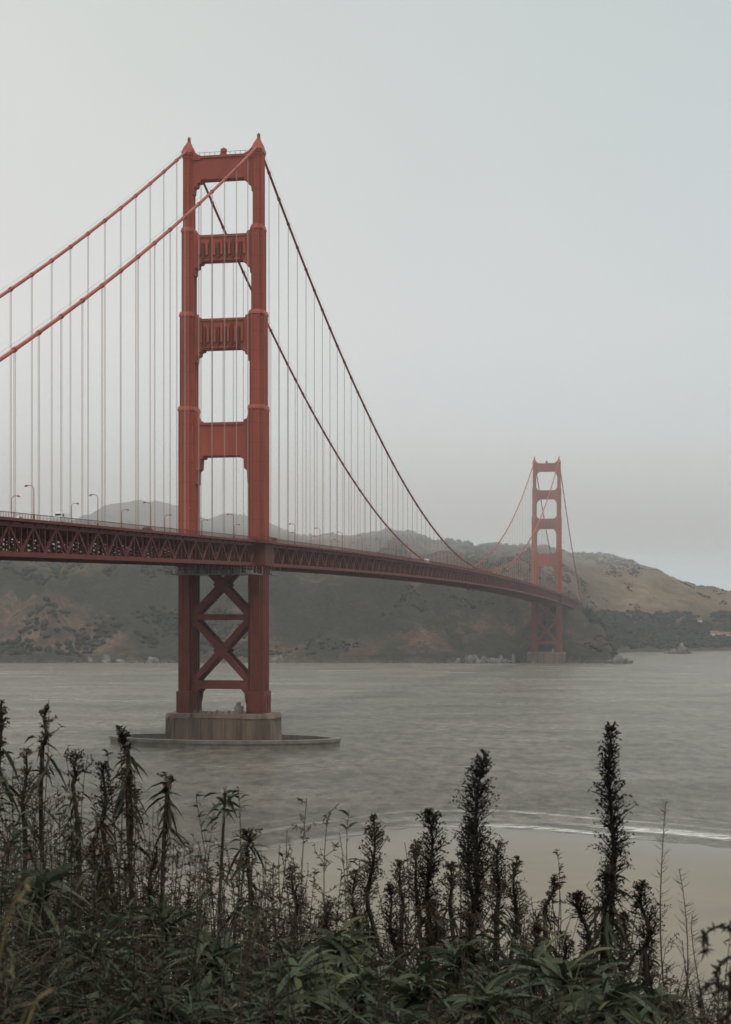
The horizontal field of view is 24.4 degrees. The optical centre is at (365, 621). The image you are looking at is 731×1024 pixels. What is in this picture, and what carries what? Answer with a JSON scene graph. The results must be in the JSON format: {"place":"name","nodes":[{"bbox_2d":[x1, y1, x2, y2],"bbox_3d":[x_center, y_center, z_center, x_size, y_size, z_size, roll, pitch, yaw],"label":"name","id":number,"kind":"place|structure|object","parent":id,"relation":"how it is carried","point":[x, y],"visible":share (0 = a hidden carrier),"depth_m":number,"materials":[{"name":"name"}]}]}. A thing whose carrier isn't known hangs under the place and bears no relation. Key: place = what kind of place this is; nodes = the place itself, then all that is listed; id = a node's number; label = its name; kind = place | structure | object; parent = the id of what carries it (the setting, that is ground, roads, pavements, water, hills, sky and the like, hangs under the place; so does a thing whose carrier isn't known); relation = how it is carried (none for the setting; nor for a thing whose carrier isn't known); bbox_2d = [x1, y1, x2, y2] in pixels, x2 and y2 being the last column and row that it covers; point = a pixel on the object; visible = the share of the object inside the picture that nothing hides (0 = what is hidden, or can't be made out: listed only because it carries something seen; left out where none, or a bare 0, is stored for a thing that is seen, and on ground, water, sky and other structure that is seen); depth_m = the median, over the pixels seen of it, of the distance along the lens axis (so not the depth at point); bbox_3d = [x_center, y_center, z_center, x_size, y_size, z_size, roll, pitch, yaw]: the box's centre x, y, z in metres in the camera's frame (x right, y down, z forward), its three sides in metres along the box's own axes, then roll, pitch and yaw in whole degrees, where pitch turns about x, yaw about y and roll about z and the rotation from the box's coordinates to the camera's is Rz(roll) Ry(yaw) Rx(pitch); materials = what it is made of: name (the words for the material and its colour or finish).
{"place":"outdoors","nodes":[
{"label":"outdoors","id":0,"kind":"place"},
{"bbox_2d":[0,651,730,899],"bbox_3d":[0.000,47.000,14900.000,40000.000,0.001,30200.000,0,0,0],"label":"sea water","id":1,"kind":"structure","parent":0,"point":[416,738],"depth_m":629.71,"materials":[{"name":"grey liquid"}]},
{"bbox_2d":[0,133,593,749],"bbox_3d":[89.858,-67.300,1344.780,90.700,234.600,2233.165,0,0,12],"label":"suspension bridge","id":2,"kind":"structure","parent":1,"relation":"in","point":[196,553],"depth_m":639.03,"materials":[{"name":"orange metal"}]},
{"bbox_2d":[605,655,632,663],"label":"rock islet","id":3,"kind":"object","parent":1,"relation":"in","point":[618,659],"visible":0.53,"depth_m":1871.53,"materials":[{"name":"grey stone"}]},
{"bbox_2d":[664,643,691,653],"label":"rock islet","id":4,"kind":"object","parent":1,"relation":"in","point":[680,649],"visible":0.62,"depth_m":2437.59,"materials":[{"name":"grey stone"}]},
{"bbox_2d":[0,500,730,662],"bbox_3d":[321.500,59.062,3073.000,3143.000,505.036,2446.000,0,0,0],"label":"headland hills","id":5,"kind":"structure","parent":0,"point":[306,606],"depth_m":2043.84,"materials":[{"name":"green plant"}]},
{"bbox_2d":[62,653,534,662],"bbox_3d":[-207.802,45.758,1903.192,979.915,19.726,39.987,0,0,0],"label":"shoreline rocks","id":6,"kind":"object","parent":5,"relation":"on","point":[106,658],"visible":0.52,"depth_m":1897.99,"materials":[{"name":"grey stone"}]},
{"bbox_2d":[0,500,730,656],"bbox_3d":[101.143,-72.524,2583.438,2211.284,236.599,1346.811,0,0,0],"label":"distant trees","id":7,"kind":"object","parent":5,"relation":"on","point":[660,629],"visible":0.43,"depth_m":2596.67,"materials":[{"name":"green plant"}]},
{"bbox_2d":[0,878,730,1023],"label":"grass","id":8,"kind":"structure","parent":0,"point":[704,942],"depth_m":2.60,"materials":[{"name":"green plant"}]},
{"bbox_2d":[0,0,730,590],"label":"sky","id":9,"kind":"structure","parent":0,"point":[510,220],"materials":[{"name":"grey"}]},
{"bbox_2d":[2,827,730,1023],"bbox_3d":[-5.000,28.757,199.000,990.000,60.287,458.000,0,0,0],"label":"bluff and beach ground","id":10,"kind":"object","parent":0,"point":[706,882],"visible":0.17,"depth_m":298.98,"materials":[{"name":"beige sand"}]},
{"bbox_2d":[1,797,25,1003],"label":"wild flower stalk","id":11,"kind":"object","parent":10,"relation":"on","point":[6,827],"visible":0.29,"depth_m":6.34,"materials":[{"name":"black plant"}]},
{"bbox_2d":[0,699,30,860],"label":"echium flower spike","id":12,"kind":"object","parent":10,"relation":"on","point":[7,786],"visible":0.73,"depth_m":6.79,"materials":[{"name":"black plant"}]},
{"bbox_2d":[0,762,35,1000],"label":"wild flower stalk","id":13,"kind":"object","parent":10,"relation":"on","point":[8,803],"visible":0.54,"depth_m":6.23,"materials":[{"name":"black plant"}]},
{"bbox_2d":[2,748,43,989],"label":"echium flower spike","id":14,"kind":"object","parent":10,"relation":"on","point":[25,785],"visible":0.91,"depth_m":6.49,"materials":[{"name":"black plant"}]},
{"bbox_2d":[3,810,44,1005],"bbox_3d":[-1.152,1.480,5.739,0.145,1.667,0.246,0,0,-19],"label":"wild flower stalk","id":15,"kind":"object","parent":10,"relation":"on","point":[17,831],"visible":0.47,"depth_m":5.78,"materials":[{"name":"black plant"}]},
{"bbox_2d":[25,782,43,987],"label":"wild flower stalk","id":16,"kind":"object","parent":10,"relation":"on","point":[36,812],"visible":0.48,"depth_m":6.09,"materials":[{"name":"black plant"}]},
{"bbox_2d":[16,699,68,985],"bbox_3d":[-1.241,1.364,6.558,0.204,2.122,0.148,0,0,40],"label":"wild flower stalk","id":17,"kind":"object","parent":10,"relation":"on","point":[47,763],"visible":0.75,"depth_m":6.54,"materials":[{"name":"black plant"}]},
{"bbox_2d":[20,703,67,986],"bbox_3d":[-1.299,1.391,6.834,0.188,2.125,0.340,0,0,0],"label":"echium flower spike","id":18,"kind":"object","parent":10,"relation":"on","point":[44,742],"visible":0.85,"depth_m":6.80,"materials":[{"name":"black plant"}]},
{"bbox_2d":[26,789,77,1021],"bbox_3d":[-1.119,1.466,5.989,0.183,1.750,0.232,0,0,0],"label":"wild flower stalk","id":19,"kind":"object","parent":10,"relation":"on","point":[46,881],"visible":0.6,"depth_m":6.00,"materials":[{"name":"green plant"}]},
{"bbox_2d":[48,785,66,985],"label":"wild flower stalk","id":20,"kind":"object","parent":10,"relation":"on","point":[59,814],"visible":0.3,"depth_m":6.75,"materials":[{"name":"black plant"}]},
{"bbox_2d":[55,805,86,1000],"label":"wild flower stalk","id":21,"kind":"object","parent":10,"relation":"on","point":[74,842],"visible":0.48,"depth_m":6.21,"materials":[{"name":"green plant"}]},
{"bbox_2d":[49,745,95,935],"bbox_3d":[-1.224,1.494,7.000,0.160,1.974,0.219,0,0,34],"label":"wild flower stalk","id":22,"kind":"object","parent":10,"relation":"on","point":[65,789],"visible":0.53,"depth_m":7.01,"materials":[{"name":"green plant"}]},
{"bbox_2d":[51,749,94,1003],"bbox_3d":[-1.199,1.505,6.991,0.179,1.952,0.208,0,0,19],"label":"echium flower spike","id":23,"kind":"object","parent":10,"relation":"on","point":[75,774],"visible":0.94,"depth_m":6.99,"materials":[{"name":"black plant"}]},
{"bbox_2d":[62,790,93,1002],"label":"wild flower stalk","id":24,"kind":"object","parent":10,"relation":"on","point":[81,798],"visible":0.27,"depth_m":6.62,"materials":[{"name":"green plant"}]},
{"bbox_2d":[62,754,97,958],"bbox_3d":[-1.162,1.512,7.023,0.170,1.937,0.194,0,0,-36],"label":"wild flower stalk","id":25,"kind":"object","parent":10,"relation":"on","point":[86,767],"visible":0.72,"depth_m":6.99,"materials":[{"name":"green plant"}]},
{"bbox_2d":[71,834,117,1018],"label":"echium flower spike","id":26,"kind":"object","parent":10,"relation":"on","point":[95,849],"visible":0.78,"depth_m":6.19,"materials":[{"name":"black plant"}]},
{"bbox_2d":[68,813,120,981],"bbox_3d":[-0.961,1.519,6.016,0.236,1.659,0.170,0,0,28],"label":"wild flower stalk","id":27,"kind":"object","parent":10,"relation":"on","point":[94,874],"visible":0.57,"depth_m":6.03,"materials":[{"name":"green plant"}]},
{"bbox_2d":[75,760,123,975],"bbox_3d":[-0.985,1.483,6.614,0.276,1.884,0.271,0,0,0],"label":"echium flower spike","id":28,"kind":"object","parent":10,"relation":"on","point":[103,788],"visible":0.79,"depth_m":6.59,"materials":[{"name":"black plant"}]},
{"bbox_2d":[101,749,124,934],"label":"wild flower stalk","id":29,"kind":"object","parent":10,"relation":"on","point":[111,793],"visible":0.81,"depth_m":6.55,"materials":[{"name":"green plant"}]},
{"bbox_2d":[88,795,139,990],"bbox_3d":[-0.963,1.536,6.544,0.157,1.741,0.305,0,0,30],"label":"wild flower stalk","id":30,"kind":"object","parent":10,"relation":"on","point":[102,829],"visible":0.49,"depth_m":6.49,"materials":[{"name":"green plant"}]},
{"bbox_2d":[107,726,128,995],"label":"wild flower stalk","id":31,"kind":"object","parent":10,"relation":"on","point":[122,768],"visible":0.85,"depth_m":7.16,"materials":[{"name":"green plant"}]},
{"bbox_2d":[117,823,133,1000],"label":"wild flower stalk","id":32,"kind":"object","parent":10,"relation":"on","point":[125,872],"visible":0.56,"depth_m":6.01,"materials":[{"name":"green plant"}]},
{"bbox_2d":[105,774,149,981],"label":"echium flower spike","id":33,"kind":"object","parent":10,"relation":"on","point":[130,811],"visible":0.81,"depth_m":6.90,"materials":[{"name":"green plant"}]},
{"bbox_2d":[108,725,151,982],"bbox_3d":[-1.058,1.504,7.494,0.226,2.093,0.250,0,0,0],"label":"echium flower spike","id":34,"kind":"object","parent":10,"relation":"on","point":[128,771],"visible":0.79,"depth_m":7.49,"materials":[{"name":"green plant"}]},
{"bbox_2d":[122,767,142,967],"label":"wild flower stalk","id":35,"kind":"object","parent":10,"relation":"on","point":[138,817],"visible":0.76,"depth_m":6.78,"materials":[{"name":"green plant"}]},
{"bbox_2d":[128,815,162,981],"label":"wild flower stalk","id":36,"kind":"object","parent":10,"relation":"on","point":[138,834],"visible":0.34,"depth_m":6.58,"materials":[{"name":"green plant"}]},
{"bbox_2d":[123,845,179,1009],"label":"echium flower spike","id":37,"kind":"object","parent":10,"relation":"on","point":[153,867],"visible":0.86,"depth_m":6.50,"materials":[{"name":"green plant"}]},
{"bbox_2d":[137,807,170,967],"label":"wild flower stalk","id":38,"kind":"object","parent":10,"relation":"on","point":[149,849],"visible":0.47,"depth_m":6.91,"materials":[{"name":"green plant"}]},
{"bbox_2d":[136,847,176,1013],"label":"wild flower stalk","id":39,"kind":"object","parent":10,"relation":"on","point":[164,877],"visible":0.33,"depth_m":6.37,"materials":[{"name":"green plant"}]},
{"bbox_2d":[148,771,179,905],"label":"wild flower stalk","id":40,"kind":"object","parent":10,"relation":"on","point":[165,775],"visible":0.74,"depth_m":7.39,"materials":[{"name":"green plant"}]},
{"bbox_2d":[142,773,187,902],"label":"echium flower spike","id":41,"kind":"object","parent":10,"relation":"on","point":[169,815],"visible":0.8,"depth_m":7.49,"materials":[{"name":"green plant"}]},
{"bbox_2d":[160,833,184,960],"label":"wild flower stalk","id":42,"kind":"object","parent":10,"relation":"on","point":[169,845],"visible":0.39,"depth_m":7.25,"materials":[{"name":"green plant"}]},
{"bbox_2d":[165,845,196,984],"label":"wild flower stalk","id":43,"kind":"object","parent":10,"relation":"on","point":[177,903],"visible":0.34,"depth_m":6.49,"materials":[{"name":"green plant"}]},
{"bbox_2d":[164,844,205,1005],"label":"wild flower stalk","id":44,"kind":"object","parent":10,"relation":"on","point":[177,863],"visible":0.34,"depth_m":6.06,"materials":[{"name":"green plant"}]},
{"bbox_2d":[172,838,199,998],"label":"wild flower stalk","id":45,"kind":"object","parent":10,"relation":"on","point":[189,875],"visible":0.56,"depth_m":6.40,"materials":[{"name":"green plant"}]},
{"bbox_2d":[180,859,226,1020],"bbox_3d":[-0.573,1.585,6.013,0.180,1.513,0.183,0,0,0],"label":"wild flower stalk","id":46,"kind":"object","parent":10,"relation":"on","point":[211,880],"visible":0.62,"depth_m":5.98,"materials":[{"name":"green plant"}]},
{"bbox_2d":[193,791,215,936],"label":"wild flower stalk","id":47,"kind":"object","parent":10,"relation":"on","point":[199,816],"visible":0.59,"depth_m":7.45,"materials":[{"name":"green plant"}]},
{"bbox_2d":[189,855,223,991],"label":"wild flower stalk","id":48,"kind":"object","parent":10,"relation":"on","point":[206,884],"visible":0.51,"depth_m":6.28,"materials":[{"name":"green plant"}]},
{"bbox_2d":[197,880,242,989],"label":"wild flower stalk","id":49,"kind":"object","parent":10,"relation":"on","point":[219,917],"visible":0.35,"depth_m":6.02,"materials":[{"name":"green plant"}]},
{"bbox_2d":[216,864,249,993],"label":"wild flower stalk","id":50,"kind":"object","parent":10,"relation":"on","point":[233,887],"visible":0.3,"depth_m":6.47,"materials":[{"name":"green plant"}]},
{"bbox_2d":[226,786,250,990],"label":"wild flower stalk","id":51,"kind":"object","parent":10,"relation":"on","point":[243,844],"visible":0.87,"depth_m":6.80,"materials":[{"name":"green plant"}]},
{"bbox_2d":[231,862,246,1017],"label":"wild flower stalk","id":52,"kind":"object","parent":10,"relation":"on","point":[236,894],"visible":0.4,"depth_m":6.12,"materials":[{"name":"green plant"}]},
{"bbox_2d":[235,835,253,944],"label":"wild flower stalk","id":53,"kind":"object","parent":10,"relation":"on","point":[246,852],"visible":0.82,"depth_m":7.00,"materials":[{"name":"green plant"}]},
{"bbox_2d":[223,827,276,1020],"bbox_3d":[-0.497,1.691,7.192,0.246,1.637,0.263,0,0,0],"label":"echium flower spike","id":54,"kind":"object","parent":10,"relation":"on","point":[245,833],"visible":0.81,"depth_m":7.19,"materials":[{"name":"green plant"}]},
{"bbox_2d":[247,842,262,989],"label":"wild flower stalk","id":55,"kind":"object","parent":10,"relation":"on","point":[251,870],"visible":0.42,"depth_m":6.25,"materials":[{"name":"green plant"}]},
{"bbox_2d":[252,871,272,963],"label":"wild flower stalk","id":56,"kind":"object","parent":10,"relation":"on","point":[257,874],"visible":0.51,"depth_m":6.17,"materials":[{"name":"green plant"}]},
{"bbox_2d":[242,852,284,967],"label":"wild flower stalk","id":57,"kind":"object","parent":10,"relation":"on","point":[264,888],"visible":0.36,"depth_m":6.42,"materials":[{"name":"green plant"}]},
{"bbox_2d":[249,891,279,1002],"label":"wild flower stalk","id":58,"kind":"object","parent":10,"relation":"on","point":[268,893],"visible":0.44,"depth_m":6.07,"materials":[{"name":"green plant"}]},
{"bbox_2d":[260,836,295,962],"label":"wild flower stalk","id":59,"kind":"object","parent":10,"relation":"on","point":[287,856],"visible":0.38,"depth_m":7.02,"materials":[{"name":"green plant"}]},
{"bbox_2d":[260,845,308,962],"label":"wild flower stalk","id":60,"kind":"object","parent":10,"relation":"on","point":[284,886],"visible":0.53,"depth_m":6.37,"materials":[{"name":"green plant"}]},
{"bbox_2d":[266,865,318,970],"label":"echium flower spike","id":61,"kind":"object","parent":10,"relation":"on","point":[296,896],"visible":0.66,"depth_m":6.79,"materials":[{"name":"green plant"}]},
{"bbox_2d":[278,861,311,1012],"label":"wild flower stalk","id":62,"kind":"object","parent":10,"relation":"on","point":[296,923],"visible":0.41,"depth_m":6.00,"materials":[{"name":"green plant"}]},
{"bbox_2d":[280,797,316,1023],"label":"wild flower stalk","id":63,"kind":"object","parent":10,"relation":"on","point":[301,876],"visible":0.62,"depth_m":6.62,"materials":[{"name":"green plant"}]},
{"bbox_2d":[301,899,336,1023],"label":"echium flower spike","id":64,"kind":"object","parent":10,"relation":"on","point":[325,918],"visible":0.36,"depth_m":6.40,"materials":[{"name":"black plant"}]},
{"bbox_2d":[312,803,339,975],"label":"wild flower stalk","id":65,"kind":"object","parent":10,"relation":"on","point":[321,854],"visible":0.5,"depth_m":6.60,"materials":[{"name":"green plant"}]},
{"bbox_2d":[331,833,357,1016],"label":"wild flower stalk","id":66,"kind":"object","parent":10,"relation":"on","point":[343,860],"visible":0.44,"depth_m":7.02,"materials":[{"name":"green plant"}]},
{"bbox_2d":[0,786,695,1023],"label":"echium shrub","id":67,"kind":"object","parent":10,"relation":"on","point":[489,1011],"visible":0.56,"depth_m":5.21,"materials":[{"name":"green plant"}]},
{"bbox_2d":[335,810,362,1015],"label":"wild flower stalk","id":68,"kind":"object","parent":10,"relation":"on","point":[350,873],"visible":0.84,"depth_m":6.53,"materials":[{"name":"green plant"}]},
{"bbox_2d":[344,868,373,968],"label":"echium flower spike","id":69,"kind":"object","parent":10,"relation":"on","point":[354,905],"visible":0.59,"depth_m":7.79,"materials":[{"name":"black plant"}]},
{"bbox_2d":[344,858,378,1021],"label":"wild flower stalk","id":70,"kind":"object","parent":10,"relation":"on","point":[367,896],"visible":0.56,"depth_m":6.21,"materials":[{"name":"green plant"}]},
{"bbox_2d":[0,759,730,1023],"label":"coastal brush","id":71,"kind":"object","parent":10,"relation":"on","point":[44,1015],"visible":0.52,"depth_m":4.72,"materials":[{"name":"green plant"}]},
{"bbox_2d":[351,813,389,974],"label":"echium flower spike","id":72,"kind":"object","parent":10,"relation":"on","point":[369,865],"visible":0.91,"depth_m":7.19,"materials":[{"name":"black plant"}]},
{"bbox_2d":[375,880,423,1021],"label":"echium flower spike","id":73,"kind":"object","parent":10,"relation":"on","point":[390,916],"visible":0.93,"depth_m":6.99,"materials":[{"name":"black plant"}]},
{"bbox_2d":[389,859,418,967],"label":"echium flower spike","id":74,"kind":"object","parent":10,"relation":"on","point":[402,902],"visible":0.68,"depth_m":7.90,"materials":[{"name":"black plant"}]},
{"bbox_2d":[386,842,422,979],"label":"wild flower stalk","id":75,"kind":"object","parent":10,"relation":"on","point":[395,865],"visible":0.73,"depth_m":7.15,"materials":[{"name":"green plant"}]},
{"bbox_2d":[400,839,436,1009],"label":"echium flower spike","id":76,"kind":"object","parent":10,"relation":"on","point":[412,847],"visible":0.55,"depth_m":7.39,"materials":[{"name":"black plant"}]},
{"bbox_2d":[403,807,451,1001],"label":"echium flower spike","id":77,"kind":"object","parent":10,"relation":"on","point":[430,868],"visible":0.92,"depth_m":6.59,"materials":[{"name":"black plant"}]},
{"bbox_2d":[416,898,454,1020],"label":"echium flower spike","id":78,"kind":"object","parent":10,"relation":"on","point":[433,913],"visible":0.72,"depth_m":6.50,"materials":[{"name":"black plant"}]},
{"bbox_2d":[432,860,467,983],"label":"echium flower spike","id":79,"kind":"object","parent":10,"relation":"on","point":[449,866],"visible":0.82,"depth_m":7.59,"materials":[{"name":"black plant"}]},
{"bbox_2d":[446,909,483,1023],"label":"echium flower spike","id":80,"kind":"object","parent":10,"relation":"on","point":[464,915],"visible":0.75,"depth_m":6.00,"materials":[{"name":"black plant"}]},
{"bbox_2d":[443,817,496,1010],"bbox_3d":[0.433,1.631,6.900,0.245,1.676,0.264,0,0,0],"label":"echium flower spike","id":81,"kind":"object","parent":10,"relation":"on","point":[462,865],"visible":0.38,"depth_m":6.89,"materials":[{"name":"black plant"}]},
{"bbox_2d":[448,748,501,1021],"bbox_3d":[0.410,1.438,6.432,0.225,1.918,0.273,0,0,-36],"label":"echium flower spike","id":82,"kind":"object","parent":10,"relation":"on","point":[477,874],"visible":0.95,"depth_m":6.39,"materials":[{"name":"black plant"}]},
{"bbox_2d":[475,879,507,1002],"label":"wild flower stalk","id":83,"kind":"object","parent":10,"relation":"on","point":[502,964],"visible":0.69,"depth_m":6.21,"materials":[{"name":"green plant"}]},
{"bbox_2d":[477,839,516,986],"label":"echium flower spike","id":84,"kind":"object","parent":10,"relation":"on","point":[499,876],"visible":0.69,"depth_m":7.29,"materials":[{"name":"black plant"}]},
{"bbox_2d":[481,879,519,988],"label":"wild flower stalk","id":85,"kind":"object","parent":10,"relation":"on","point":[490,896],"visible":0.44,"depth_m":6.92,"materials":[{"name":"green plant"}]},
{"bbox_2d":[497,855,531,1016],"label":"echium flower spike","id":86,"kind":"object","parent":10,"relation":"on","point":[515,870],"visible":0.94,"depth_m":6.99,"materials":[{"name":"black plant"}]},
{"bbox_2d":[510,910,551,1020],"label":"echium flower spike","id":87,"kind":"object","parent":10,"relation":"on","point":[536,929],"visible":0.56,"depth_m":6.59,"materials":[{"name":"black plant"}]},
{"bbox_2d":[535,874,561,998],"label":"echium flower spike","id":88,"kind":"object","parent":10,"relation":"on","point":[544,909],"visible":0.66,"depth_m":7.79,"materials":[{"name":"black plant"}]},
{"bbox_2d":[550,850,566,1003],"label":"wild flower stalk","id":89,"kind":"object","parent":10,"relation":"on","point":[560,869],"visible":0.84,"depth_m":7.52,"materials":[{"name":"green plant"}]},
{"bbox_2d":[547,930,575,1019],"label":"echium flower spike","id":90,"kind":"object","parent":10,"relation":"on","point":[570,943],"visible":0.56,"depth_m":6.39,"materials":[{"name":"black plant"}]},
{"bbox_2d":[564,890,612,980],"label":"echium flower spike","id":91,"kind":"object","parent":10,"relation":"on","point":[577,897],"visible":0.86,"depth_m":6.20,"materials":[{"name":"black plant"}]},
{"bbox_2d":[580,866,635,1019],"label":"echium flower spike","id":92,"kind":"object","parent":10,"relation":"on","point":[607,891],"visible":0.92,"depth_m":5.89,"materials":[{"name":"black plant"}]},
{"bbox_2d":[496,825,730,838],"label":"surf foam","id":93,"kind":"object","parent":10,"relation":"on","point":[665,831],"visible":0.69,"depth_m":377.73,"materials":[{"name":"grey"}]},
{"bbox_2d":[585,721,647,972],"bbox_3d":[0.871,1.347,6.004,0.213,1.989,0.277,0,0,36],"label":"echium flower spike","id":94,"kind":"object","parent":10,"relation":"on","point":[613,824],"visible":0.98,"depth_m":5.99,"materials":[{"name":"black plant"}]},
{"bbox_2d":[611,910,640,1023],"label":"echium flower spike","id":95,"kind":"object","parent":10,"relation":"on","point":[626,934],"visible":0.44,"depth_m":6.19,"materials":[{"name":"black plant"}]},
{"bbox_2d":[626,879,671,1023],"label":"echium flower spike","id":96,"kind":"object","parent":10,"relation":"on","point":[648,929],"visible":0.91,"depth_m":6.49,"materials":[{"name":"black plant"}]},
{"bbox_2d":[637,939,666,1021],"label":"echium flower spike","id":97,"kind":"object","parent":10,"relation":"on","point":[651,965],"visible":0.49,"depth_m":6.78,"materials":[{"name":"plant"}]},
{"bbox_2d":[647,799,676,1023],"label":"wild flower stalk","id":98,"kind":"object","parent":10,"relation":"on","point":[660,896],"visible":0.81,"depth_m":6.38,"materials":[{"name":"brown plant"}]},
{"bbox_2d":[676,870,702,1023],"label":"wild flower stalk","id":99,"kind":"object","parent":10,"relation":"on","point":[677,881],"visible":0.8,"depth_m":6.57,"materials":[{"name":"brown plant"}]},
{"bbox_2d":[688,910,712,1021],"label":"wild flower stalk","id":100,"kind":"object","parent":10,"relation":"on","point":[696,963],"visible":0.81,"depth_m":6.62,"materials":[{"name":"brown plant"}]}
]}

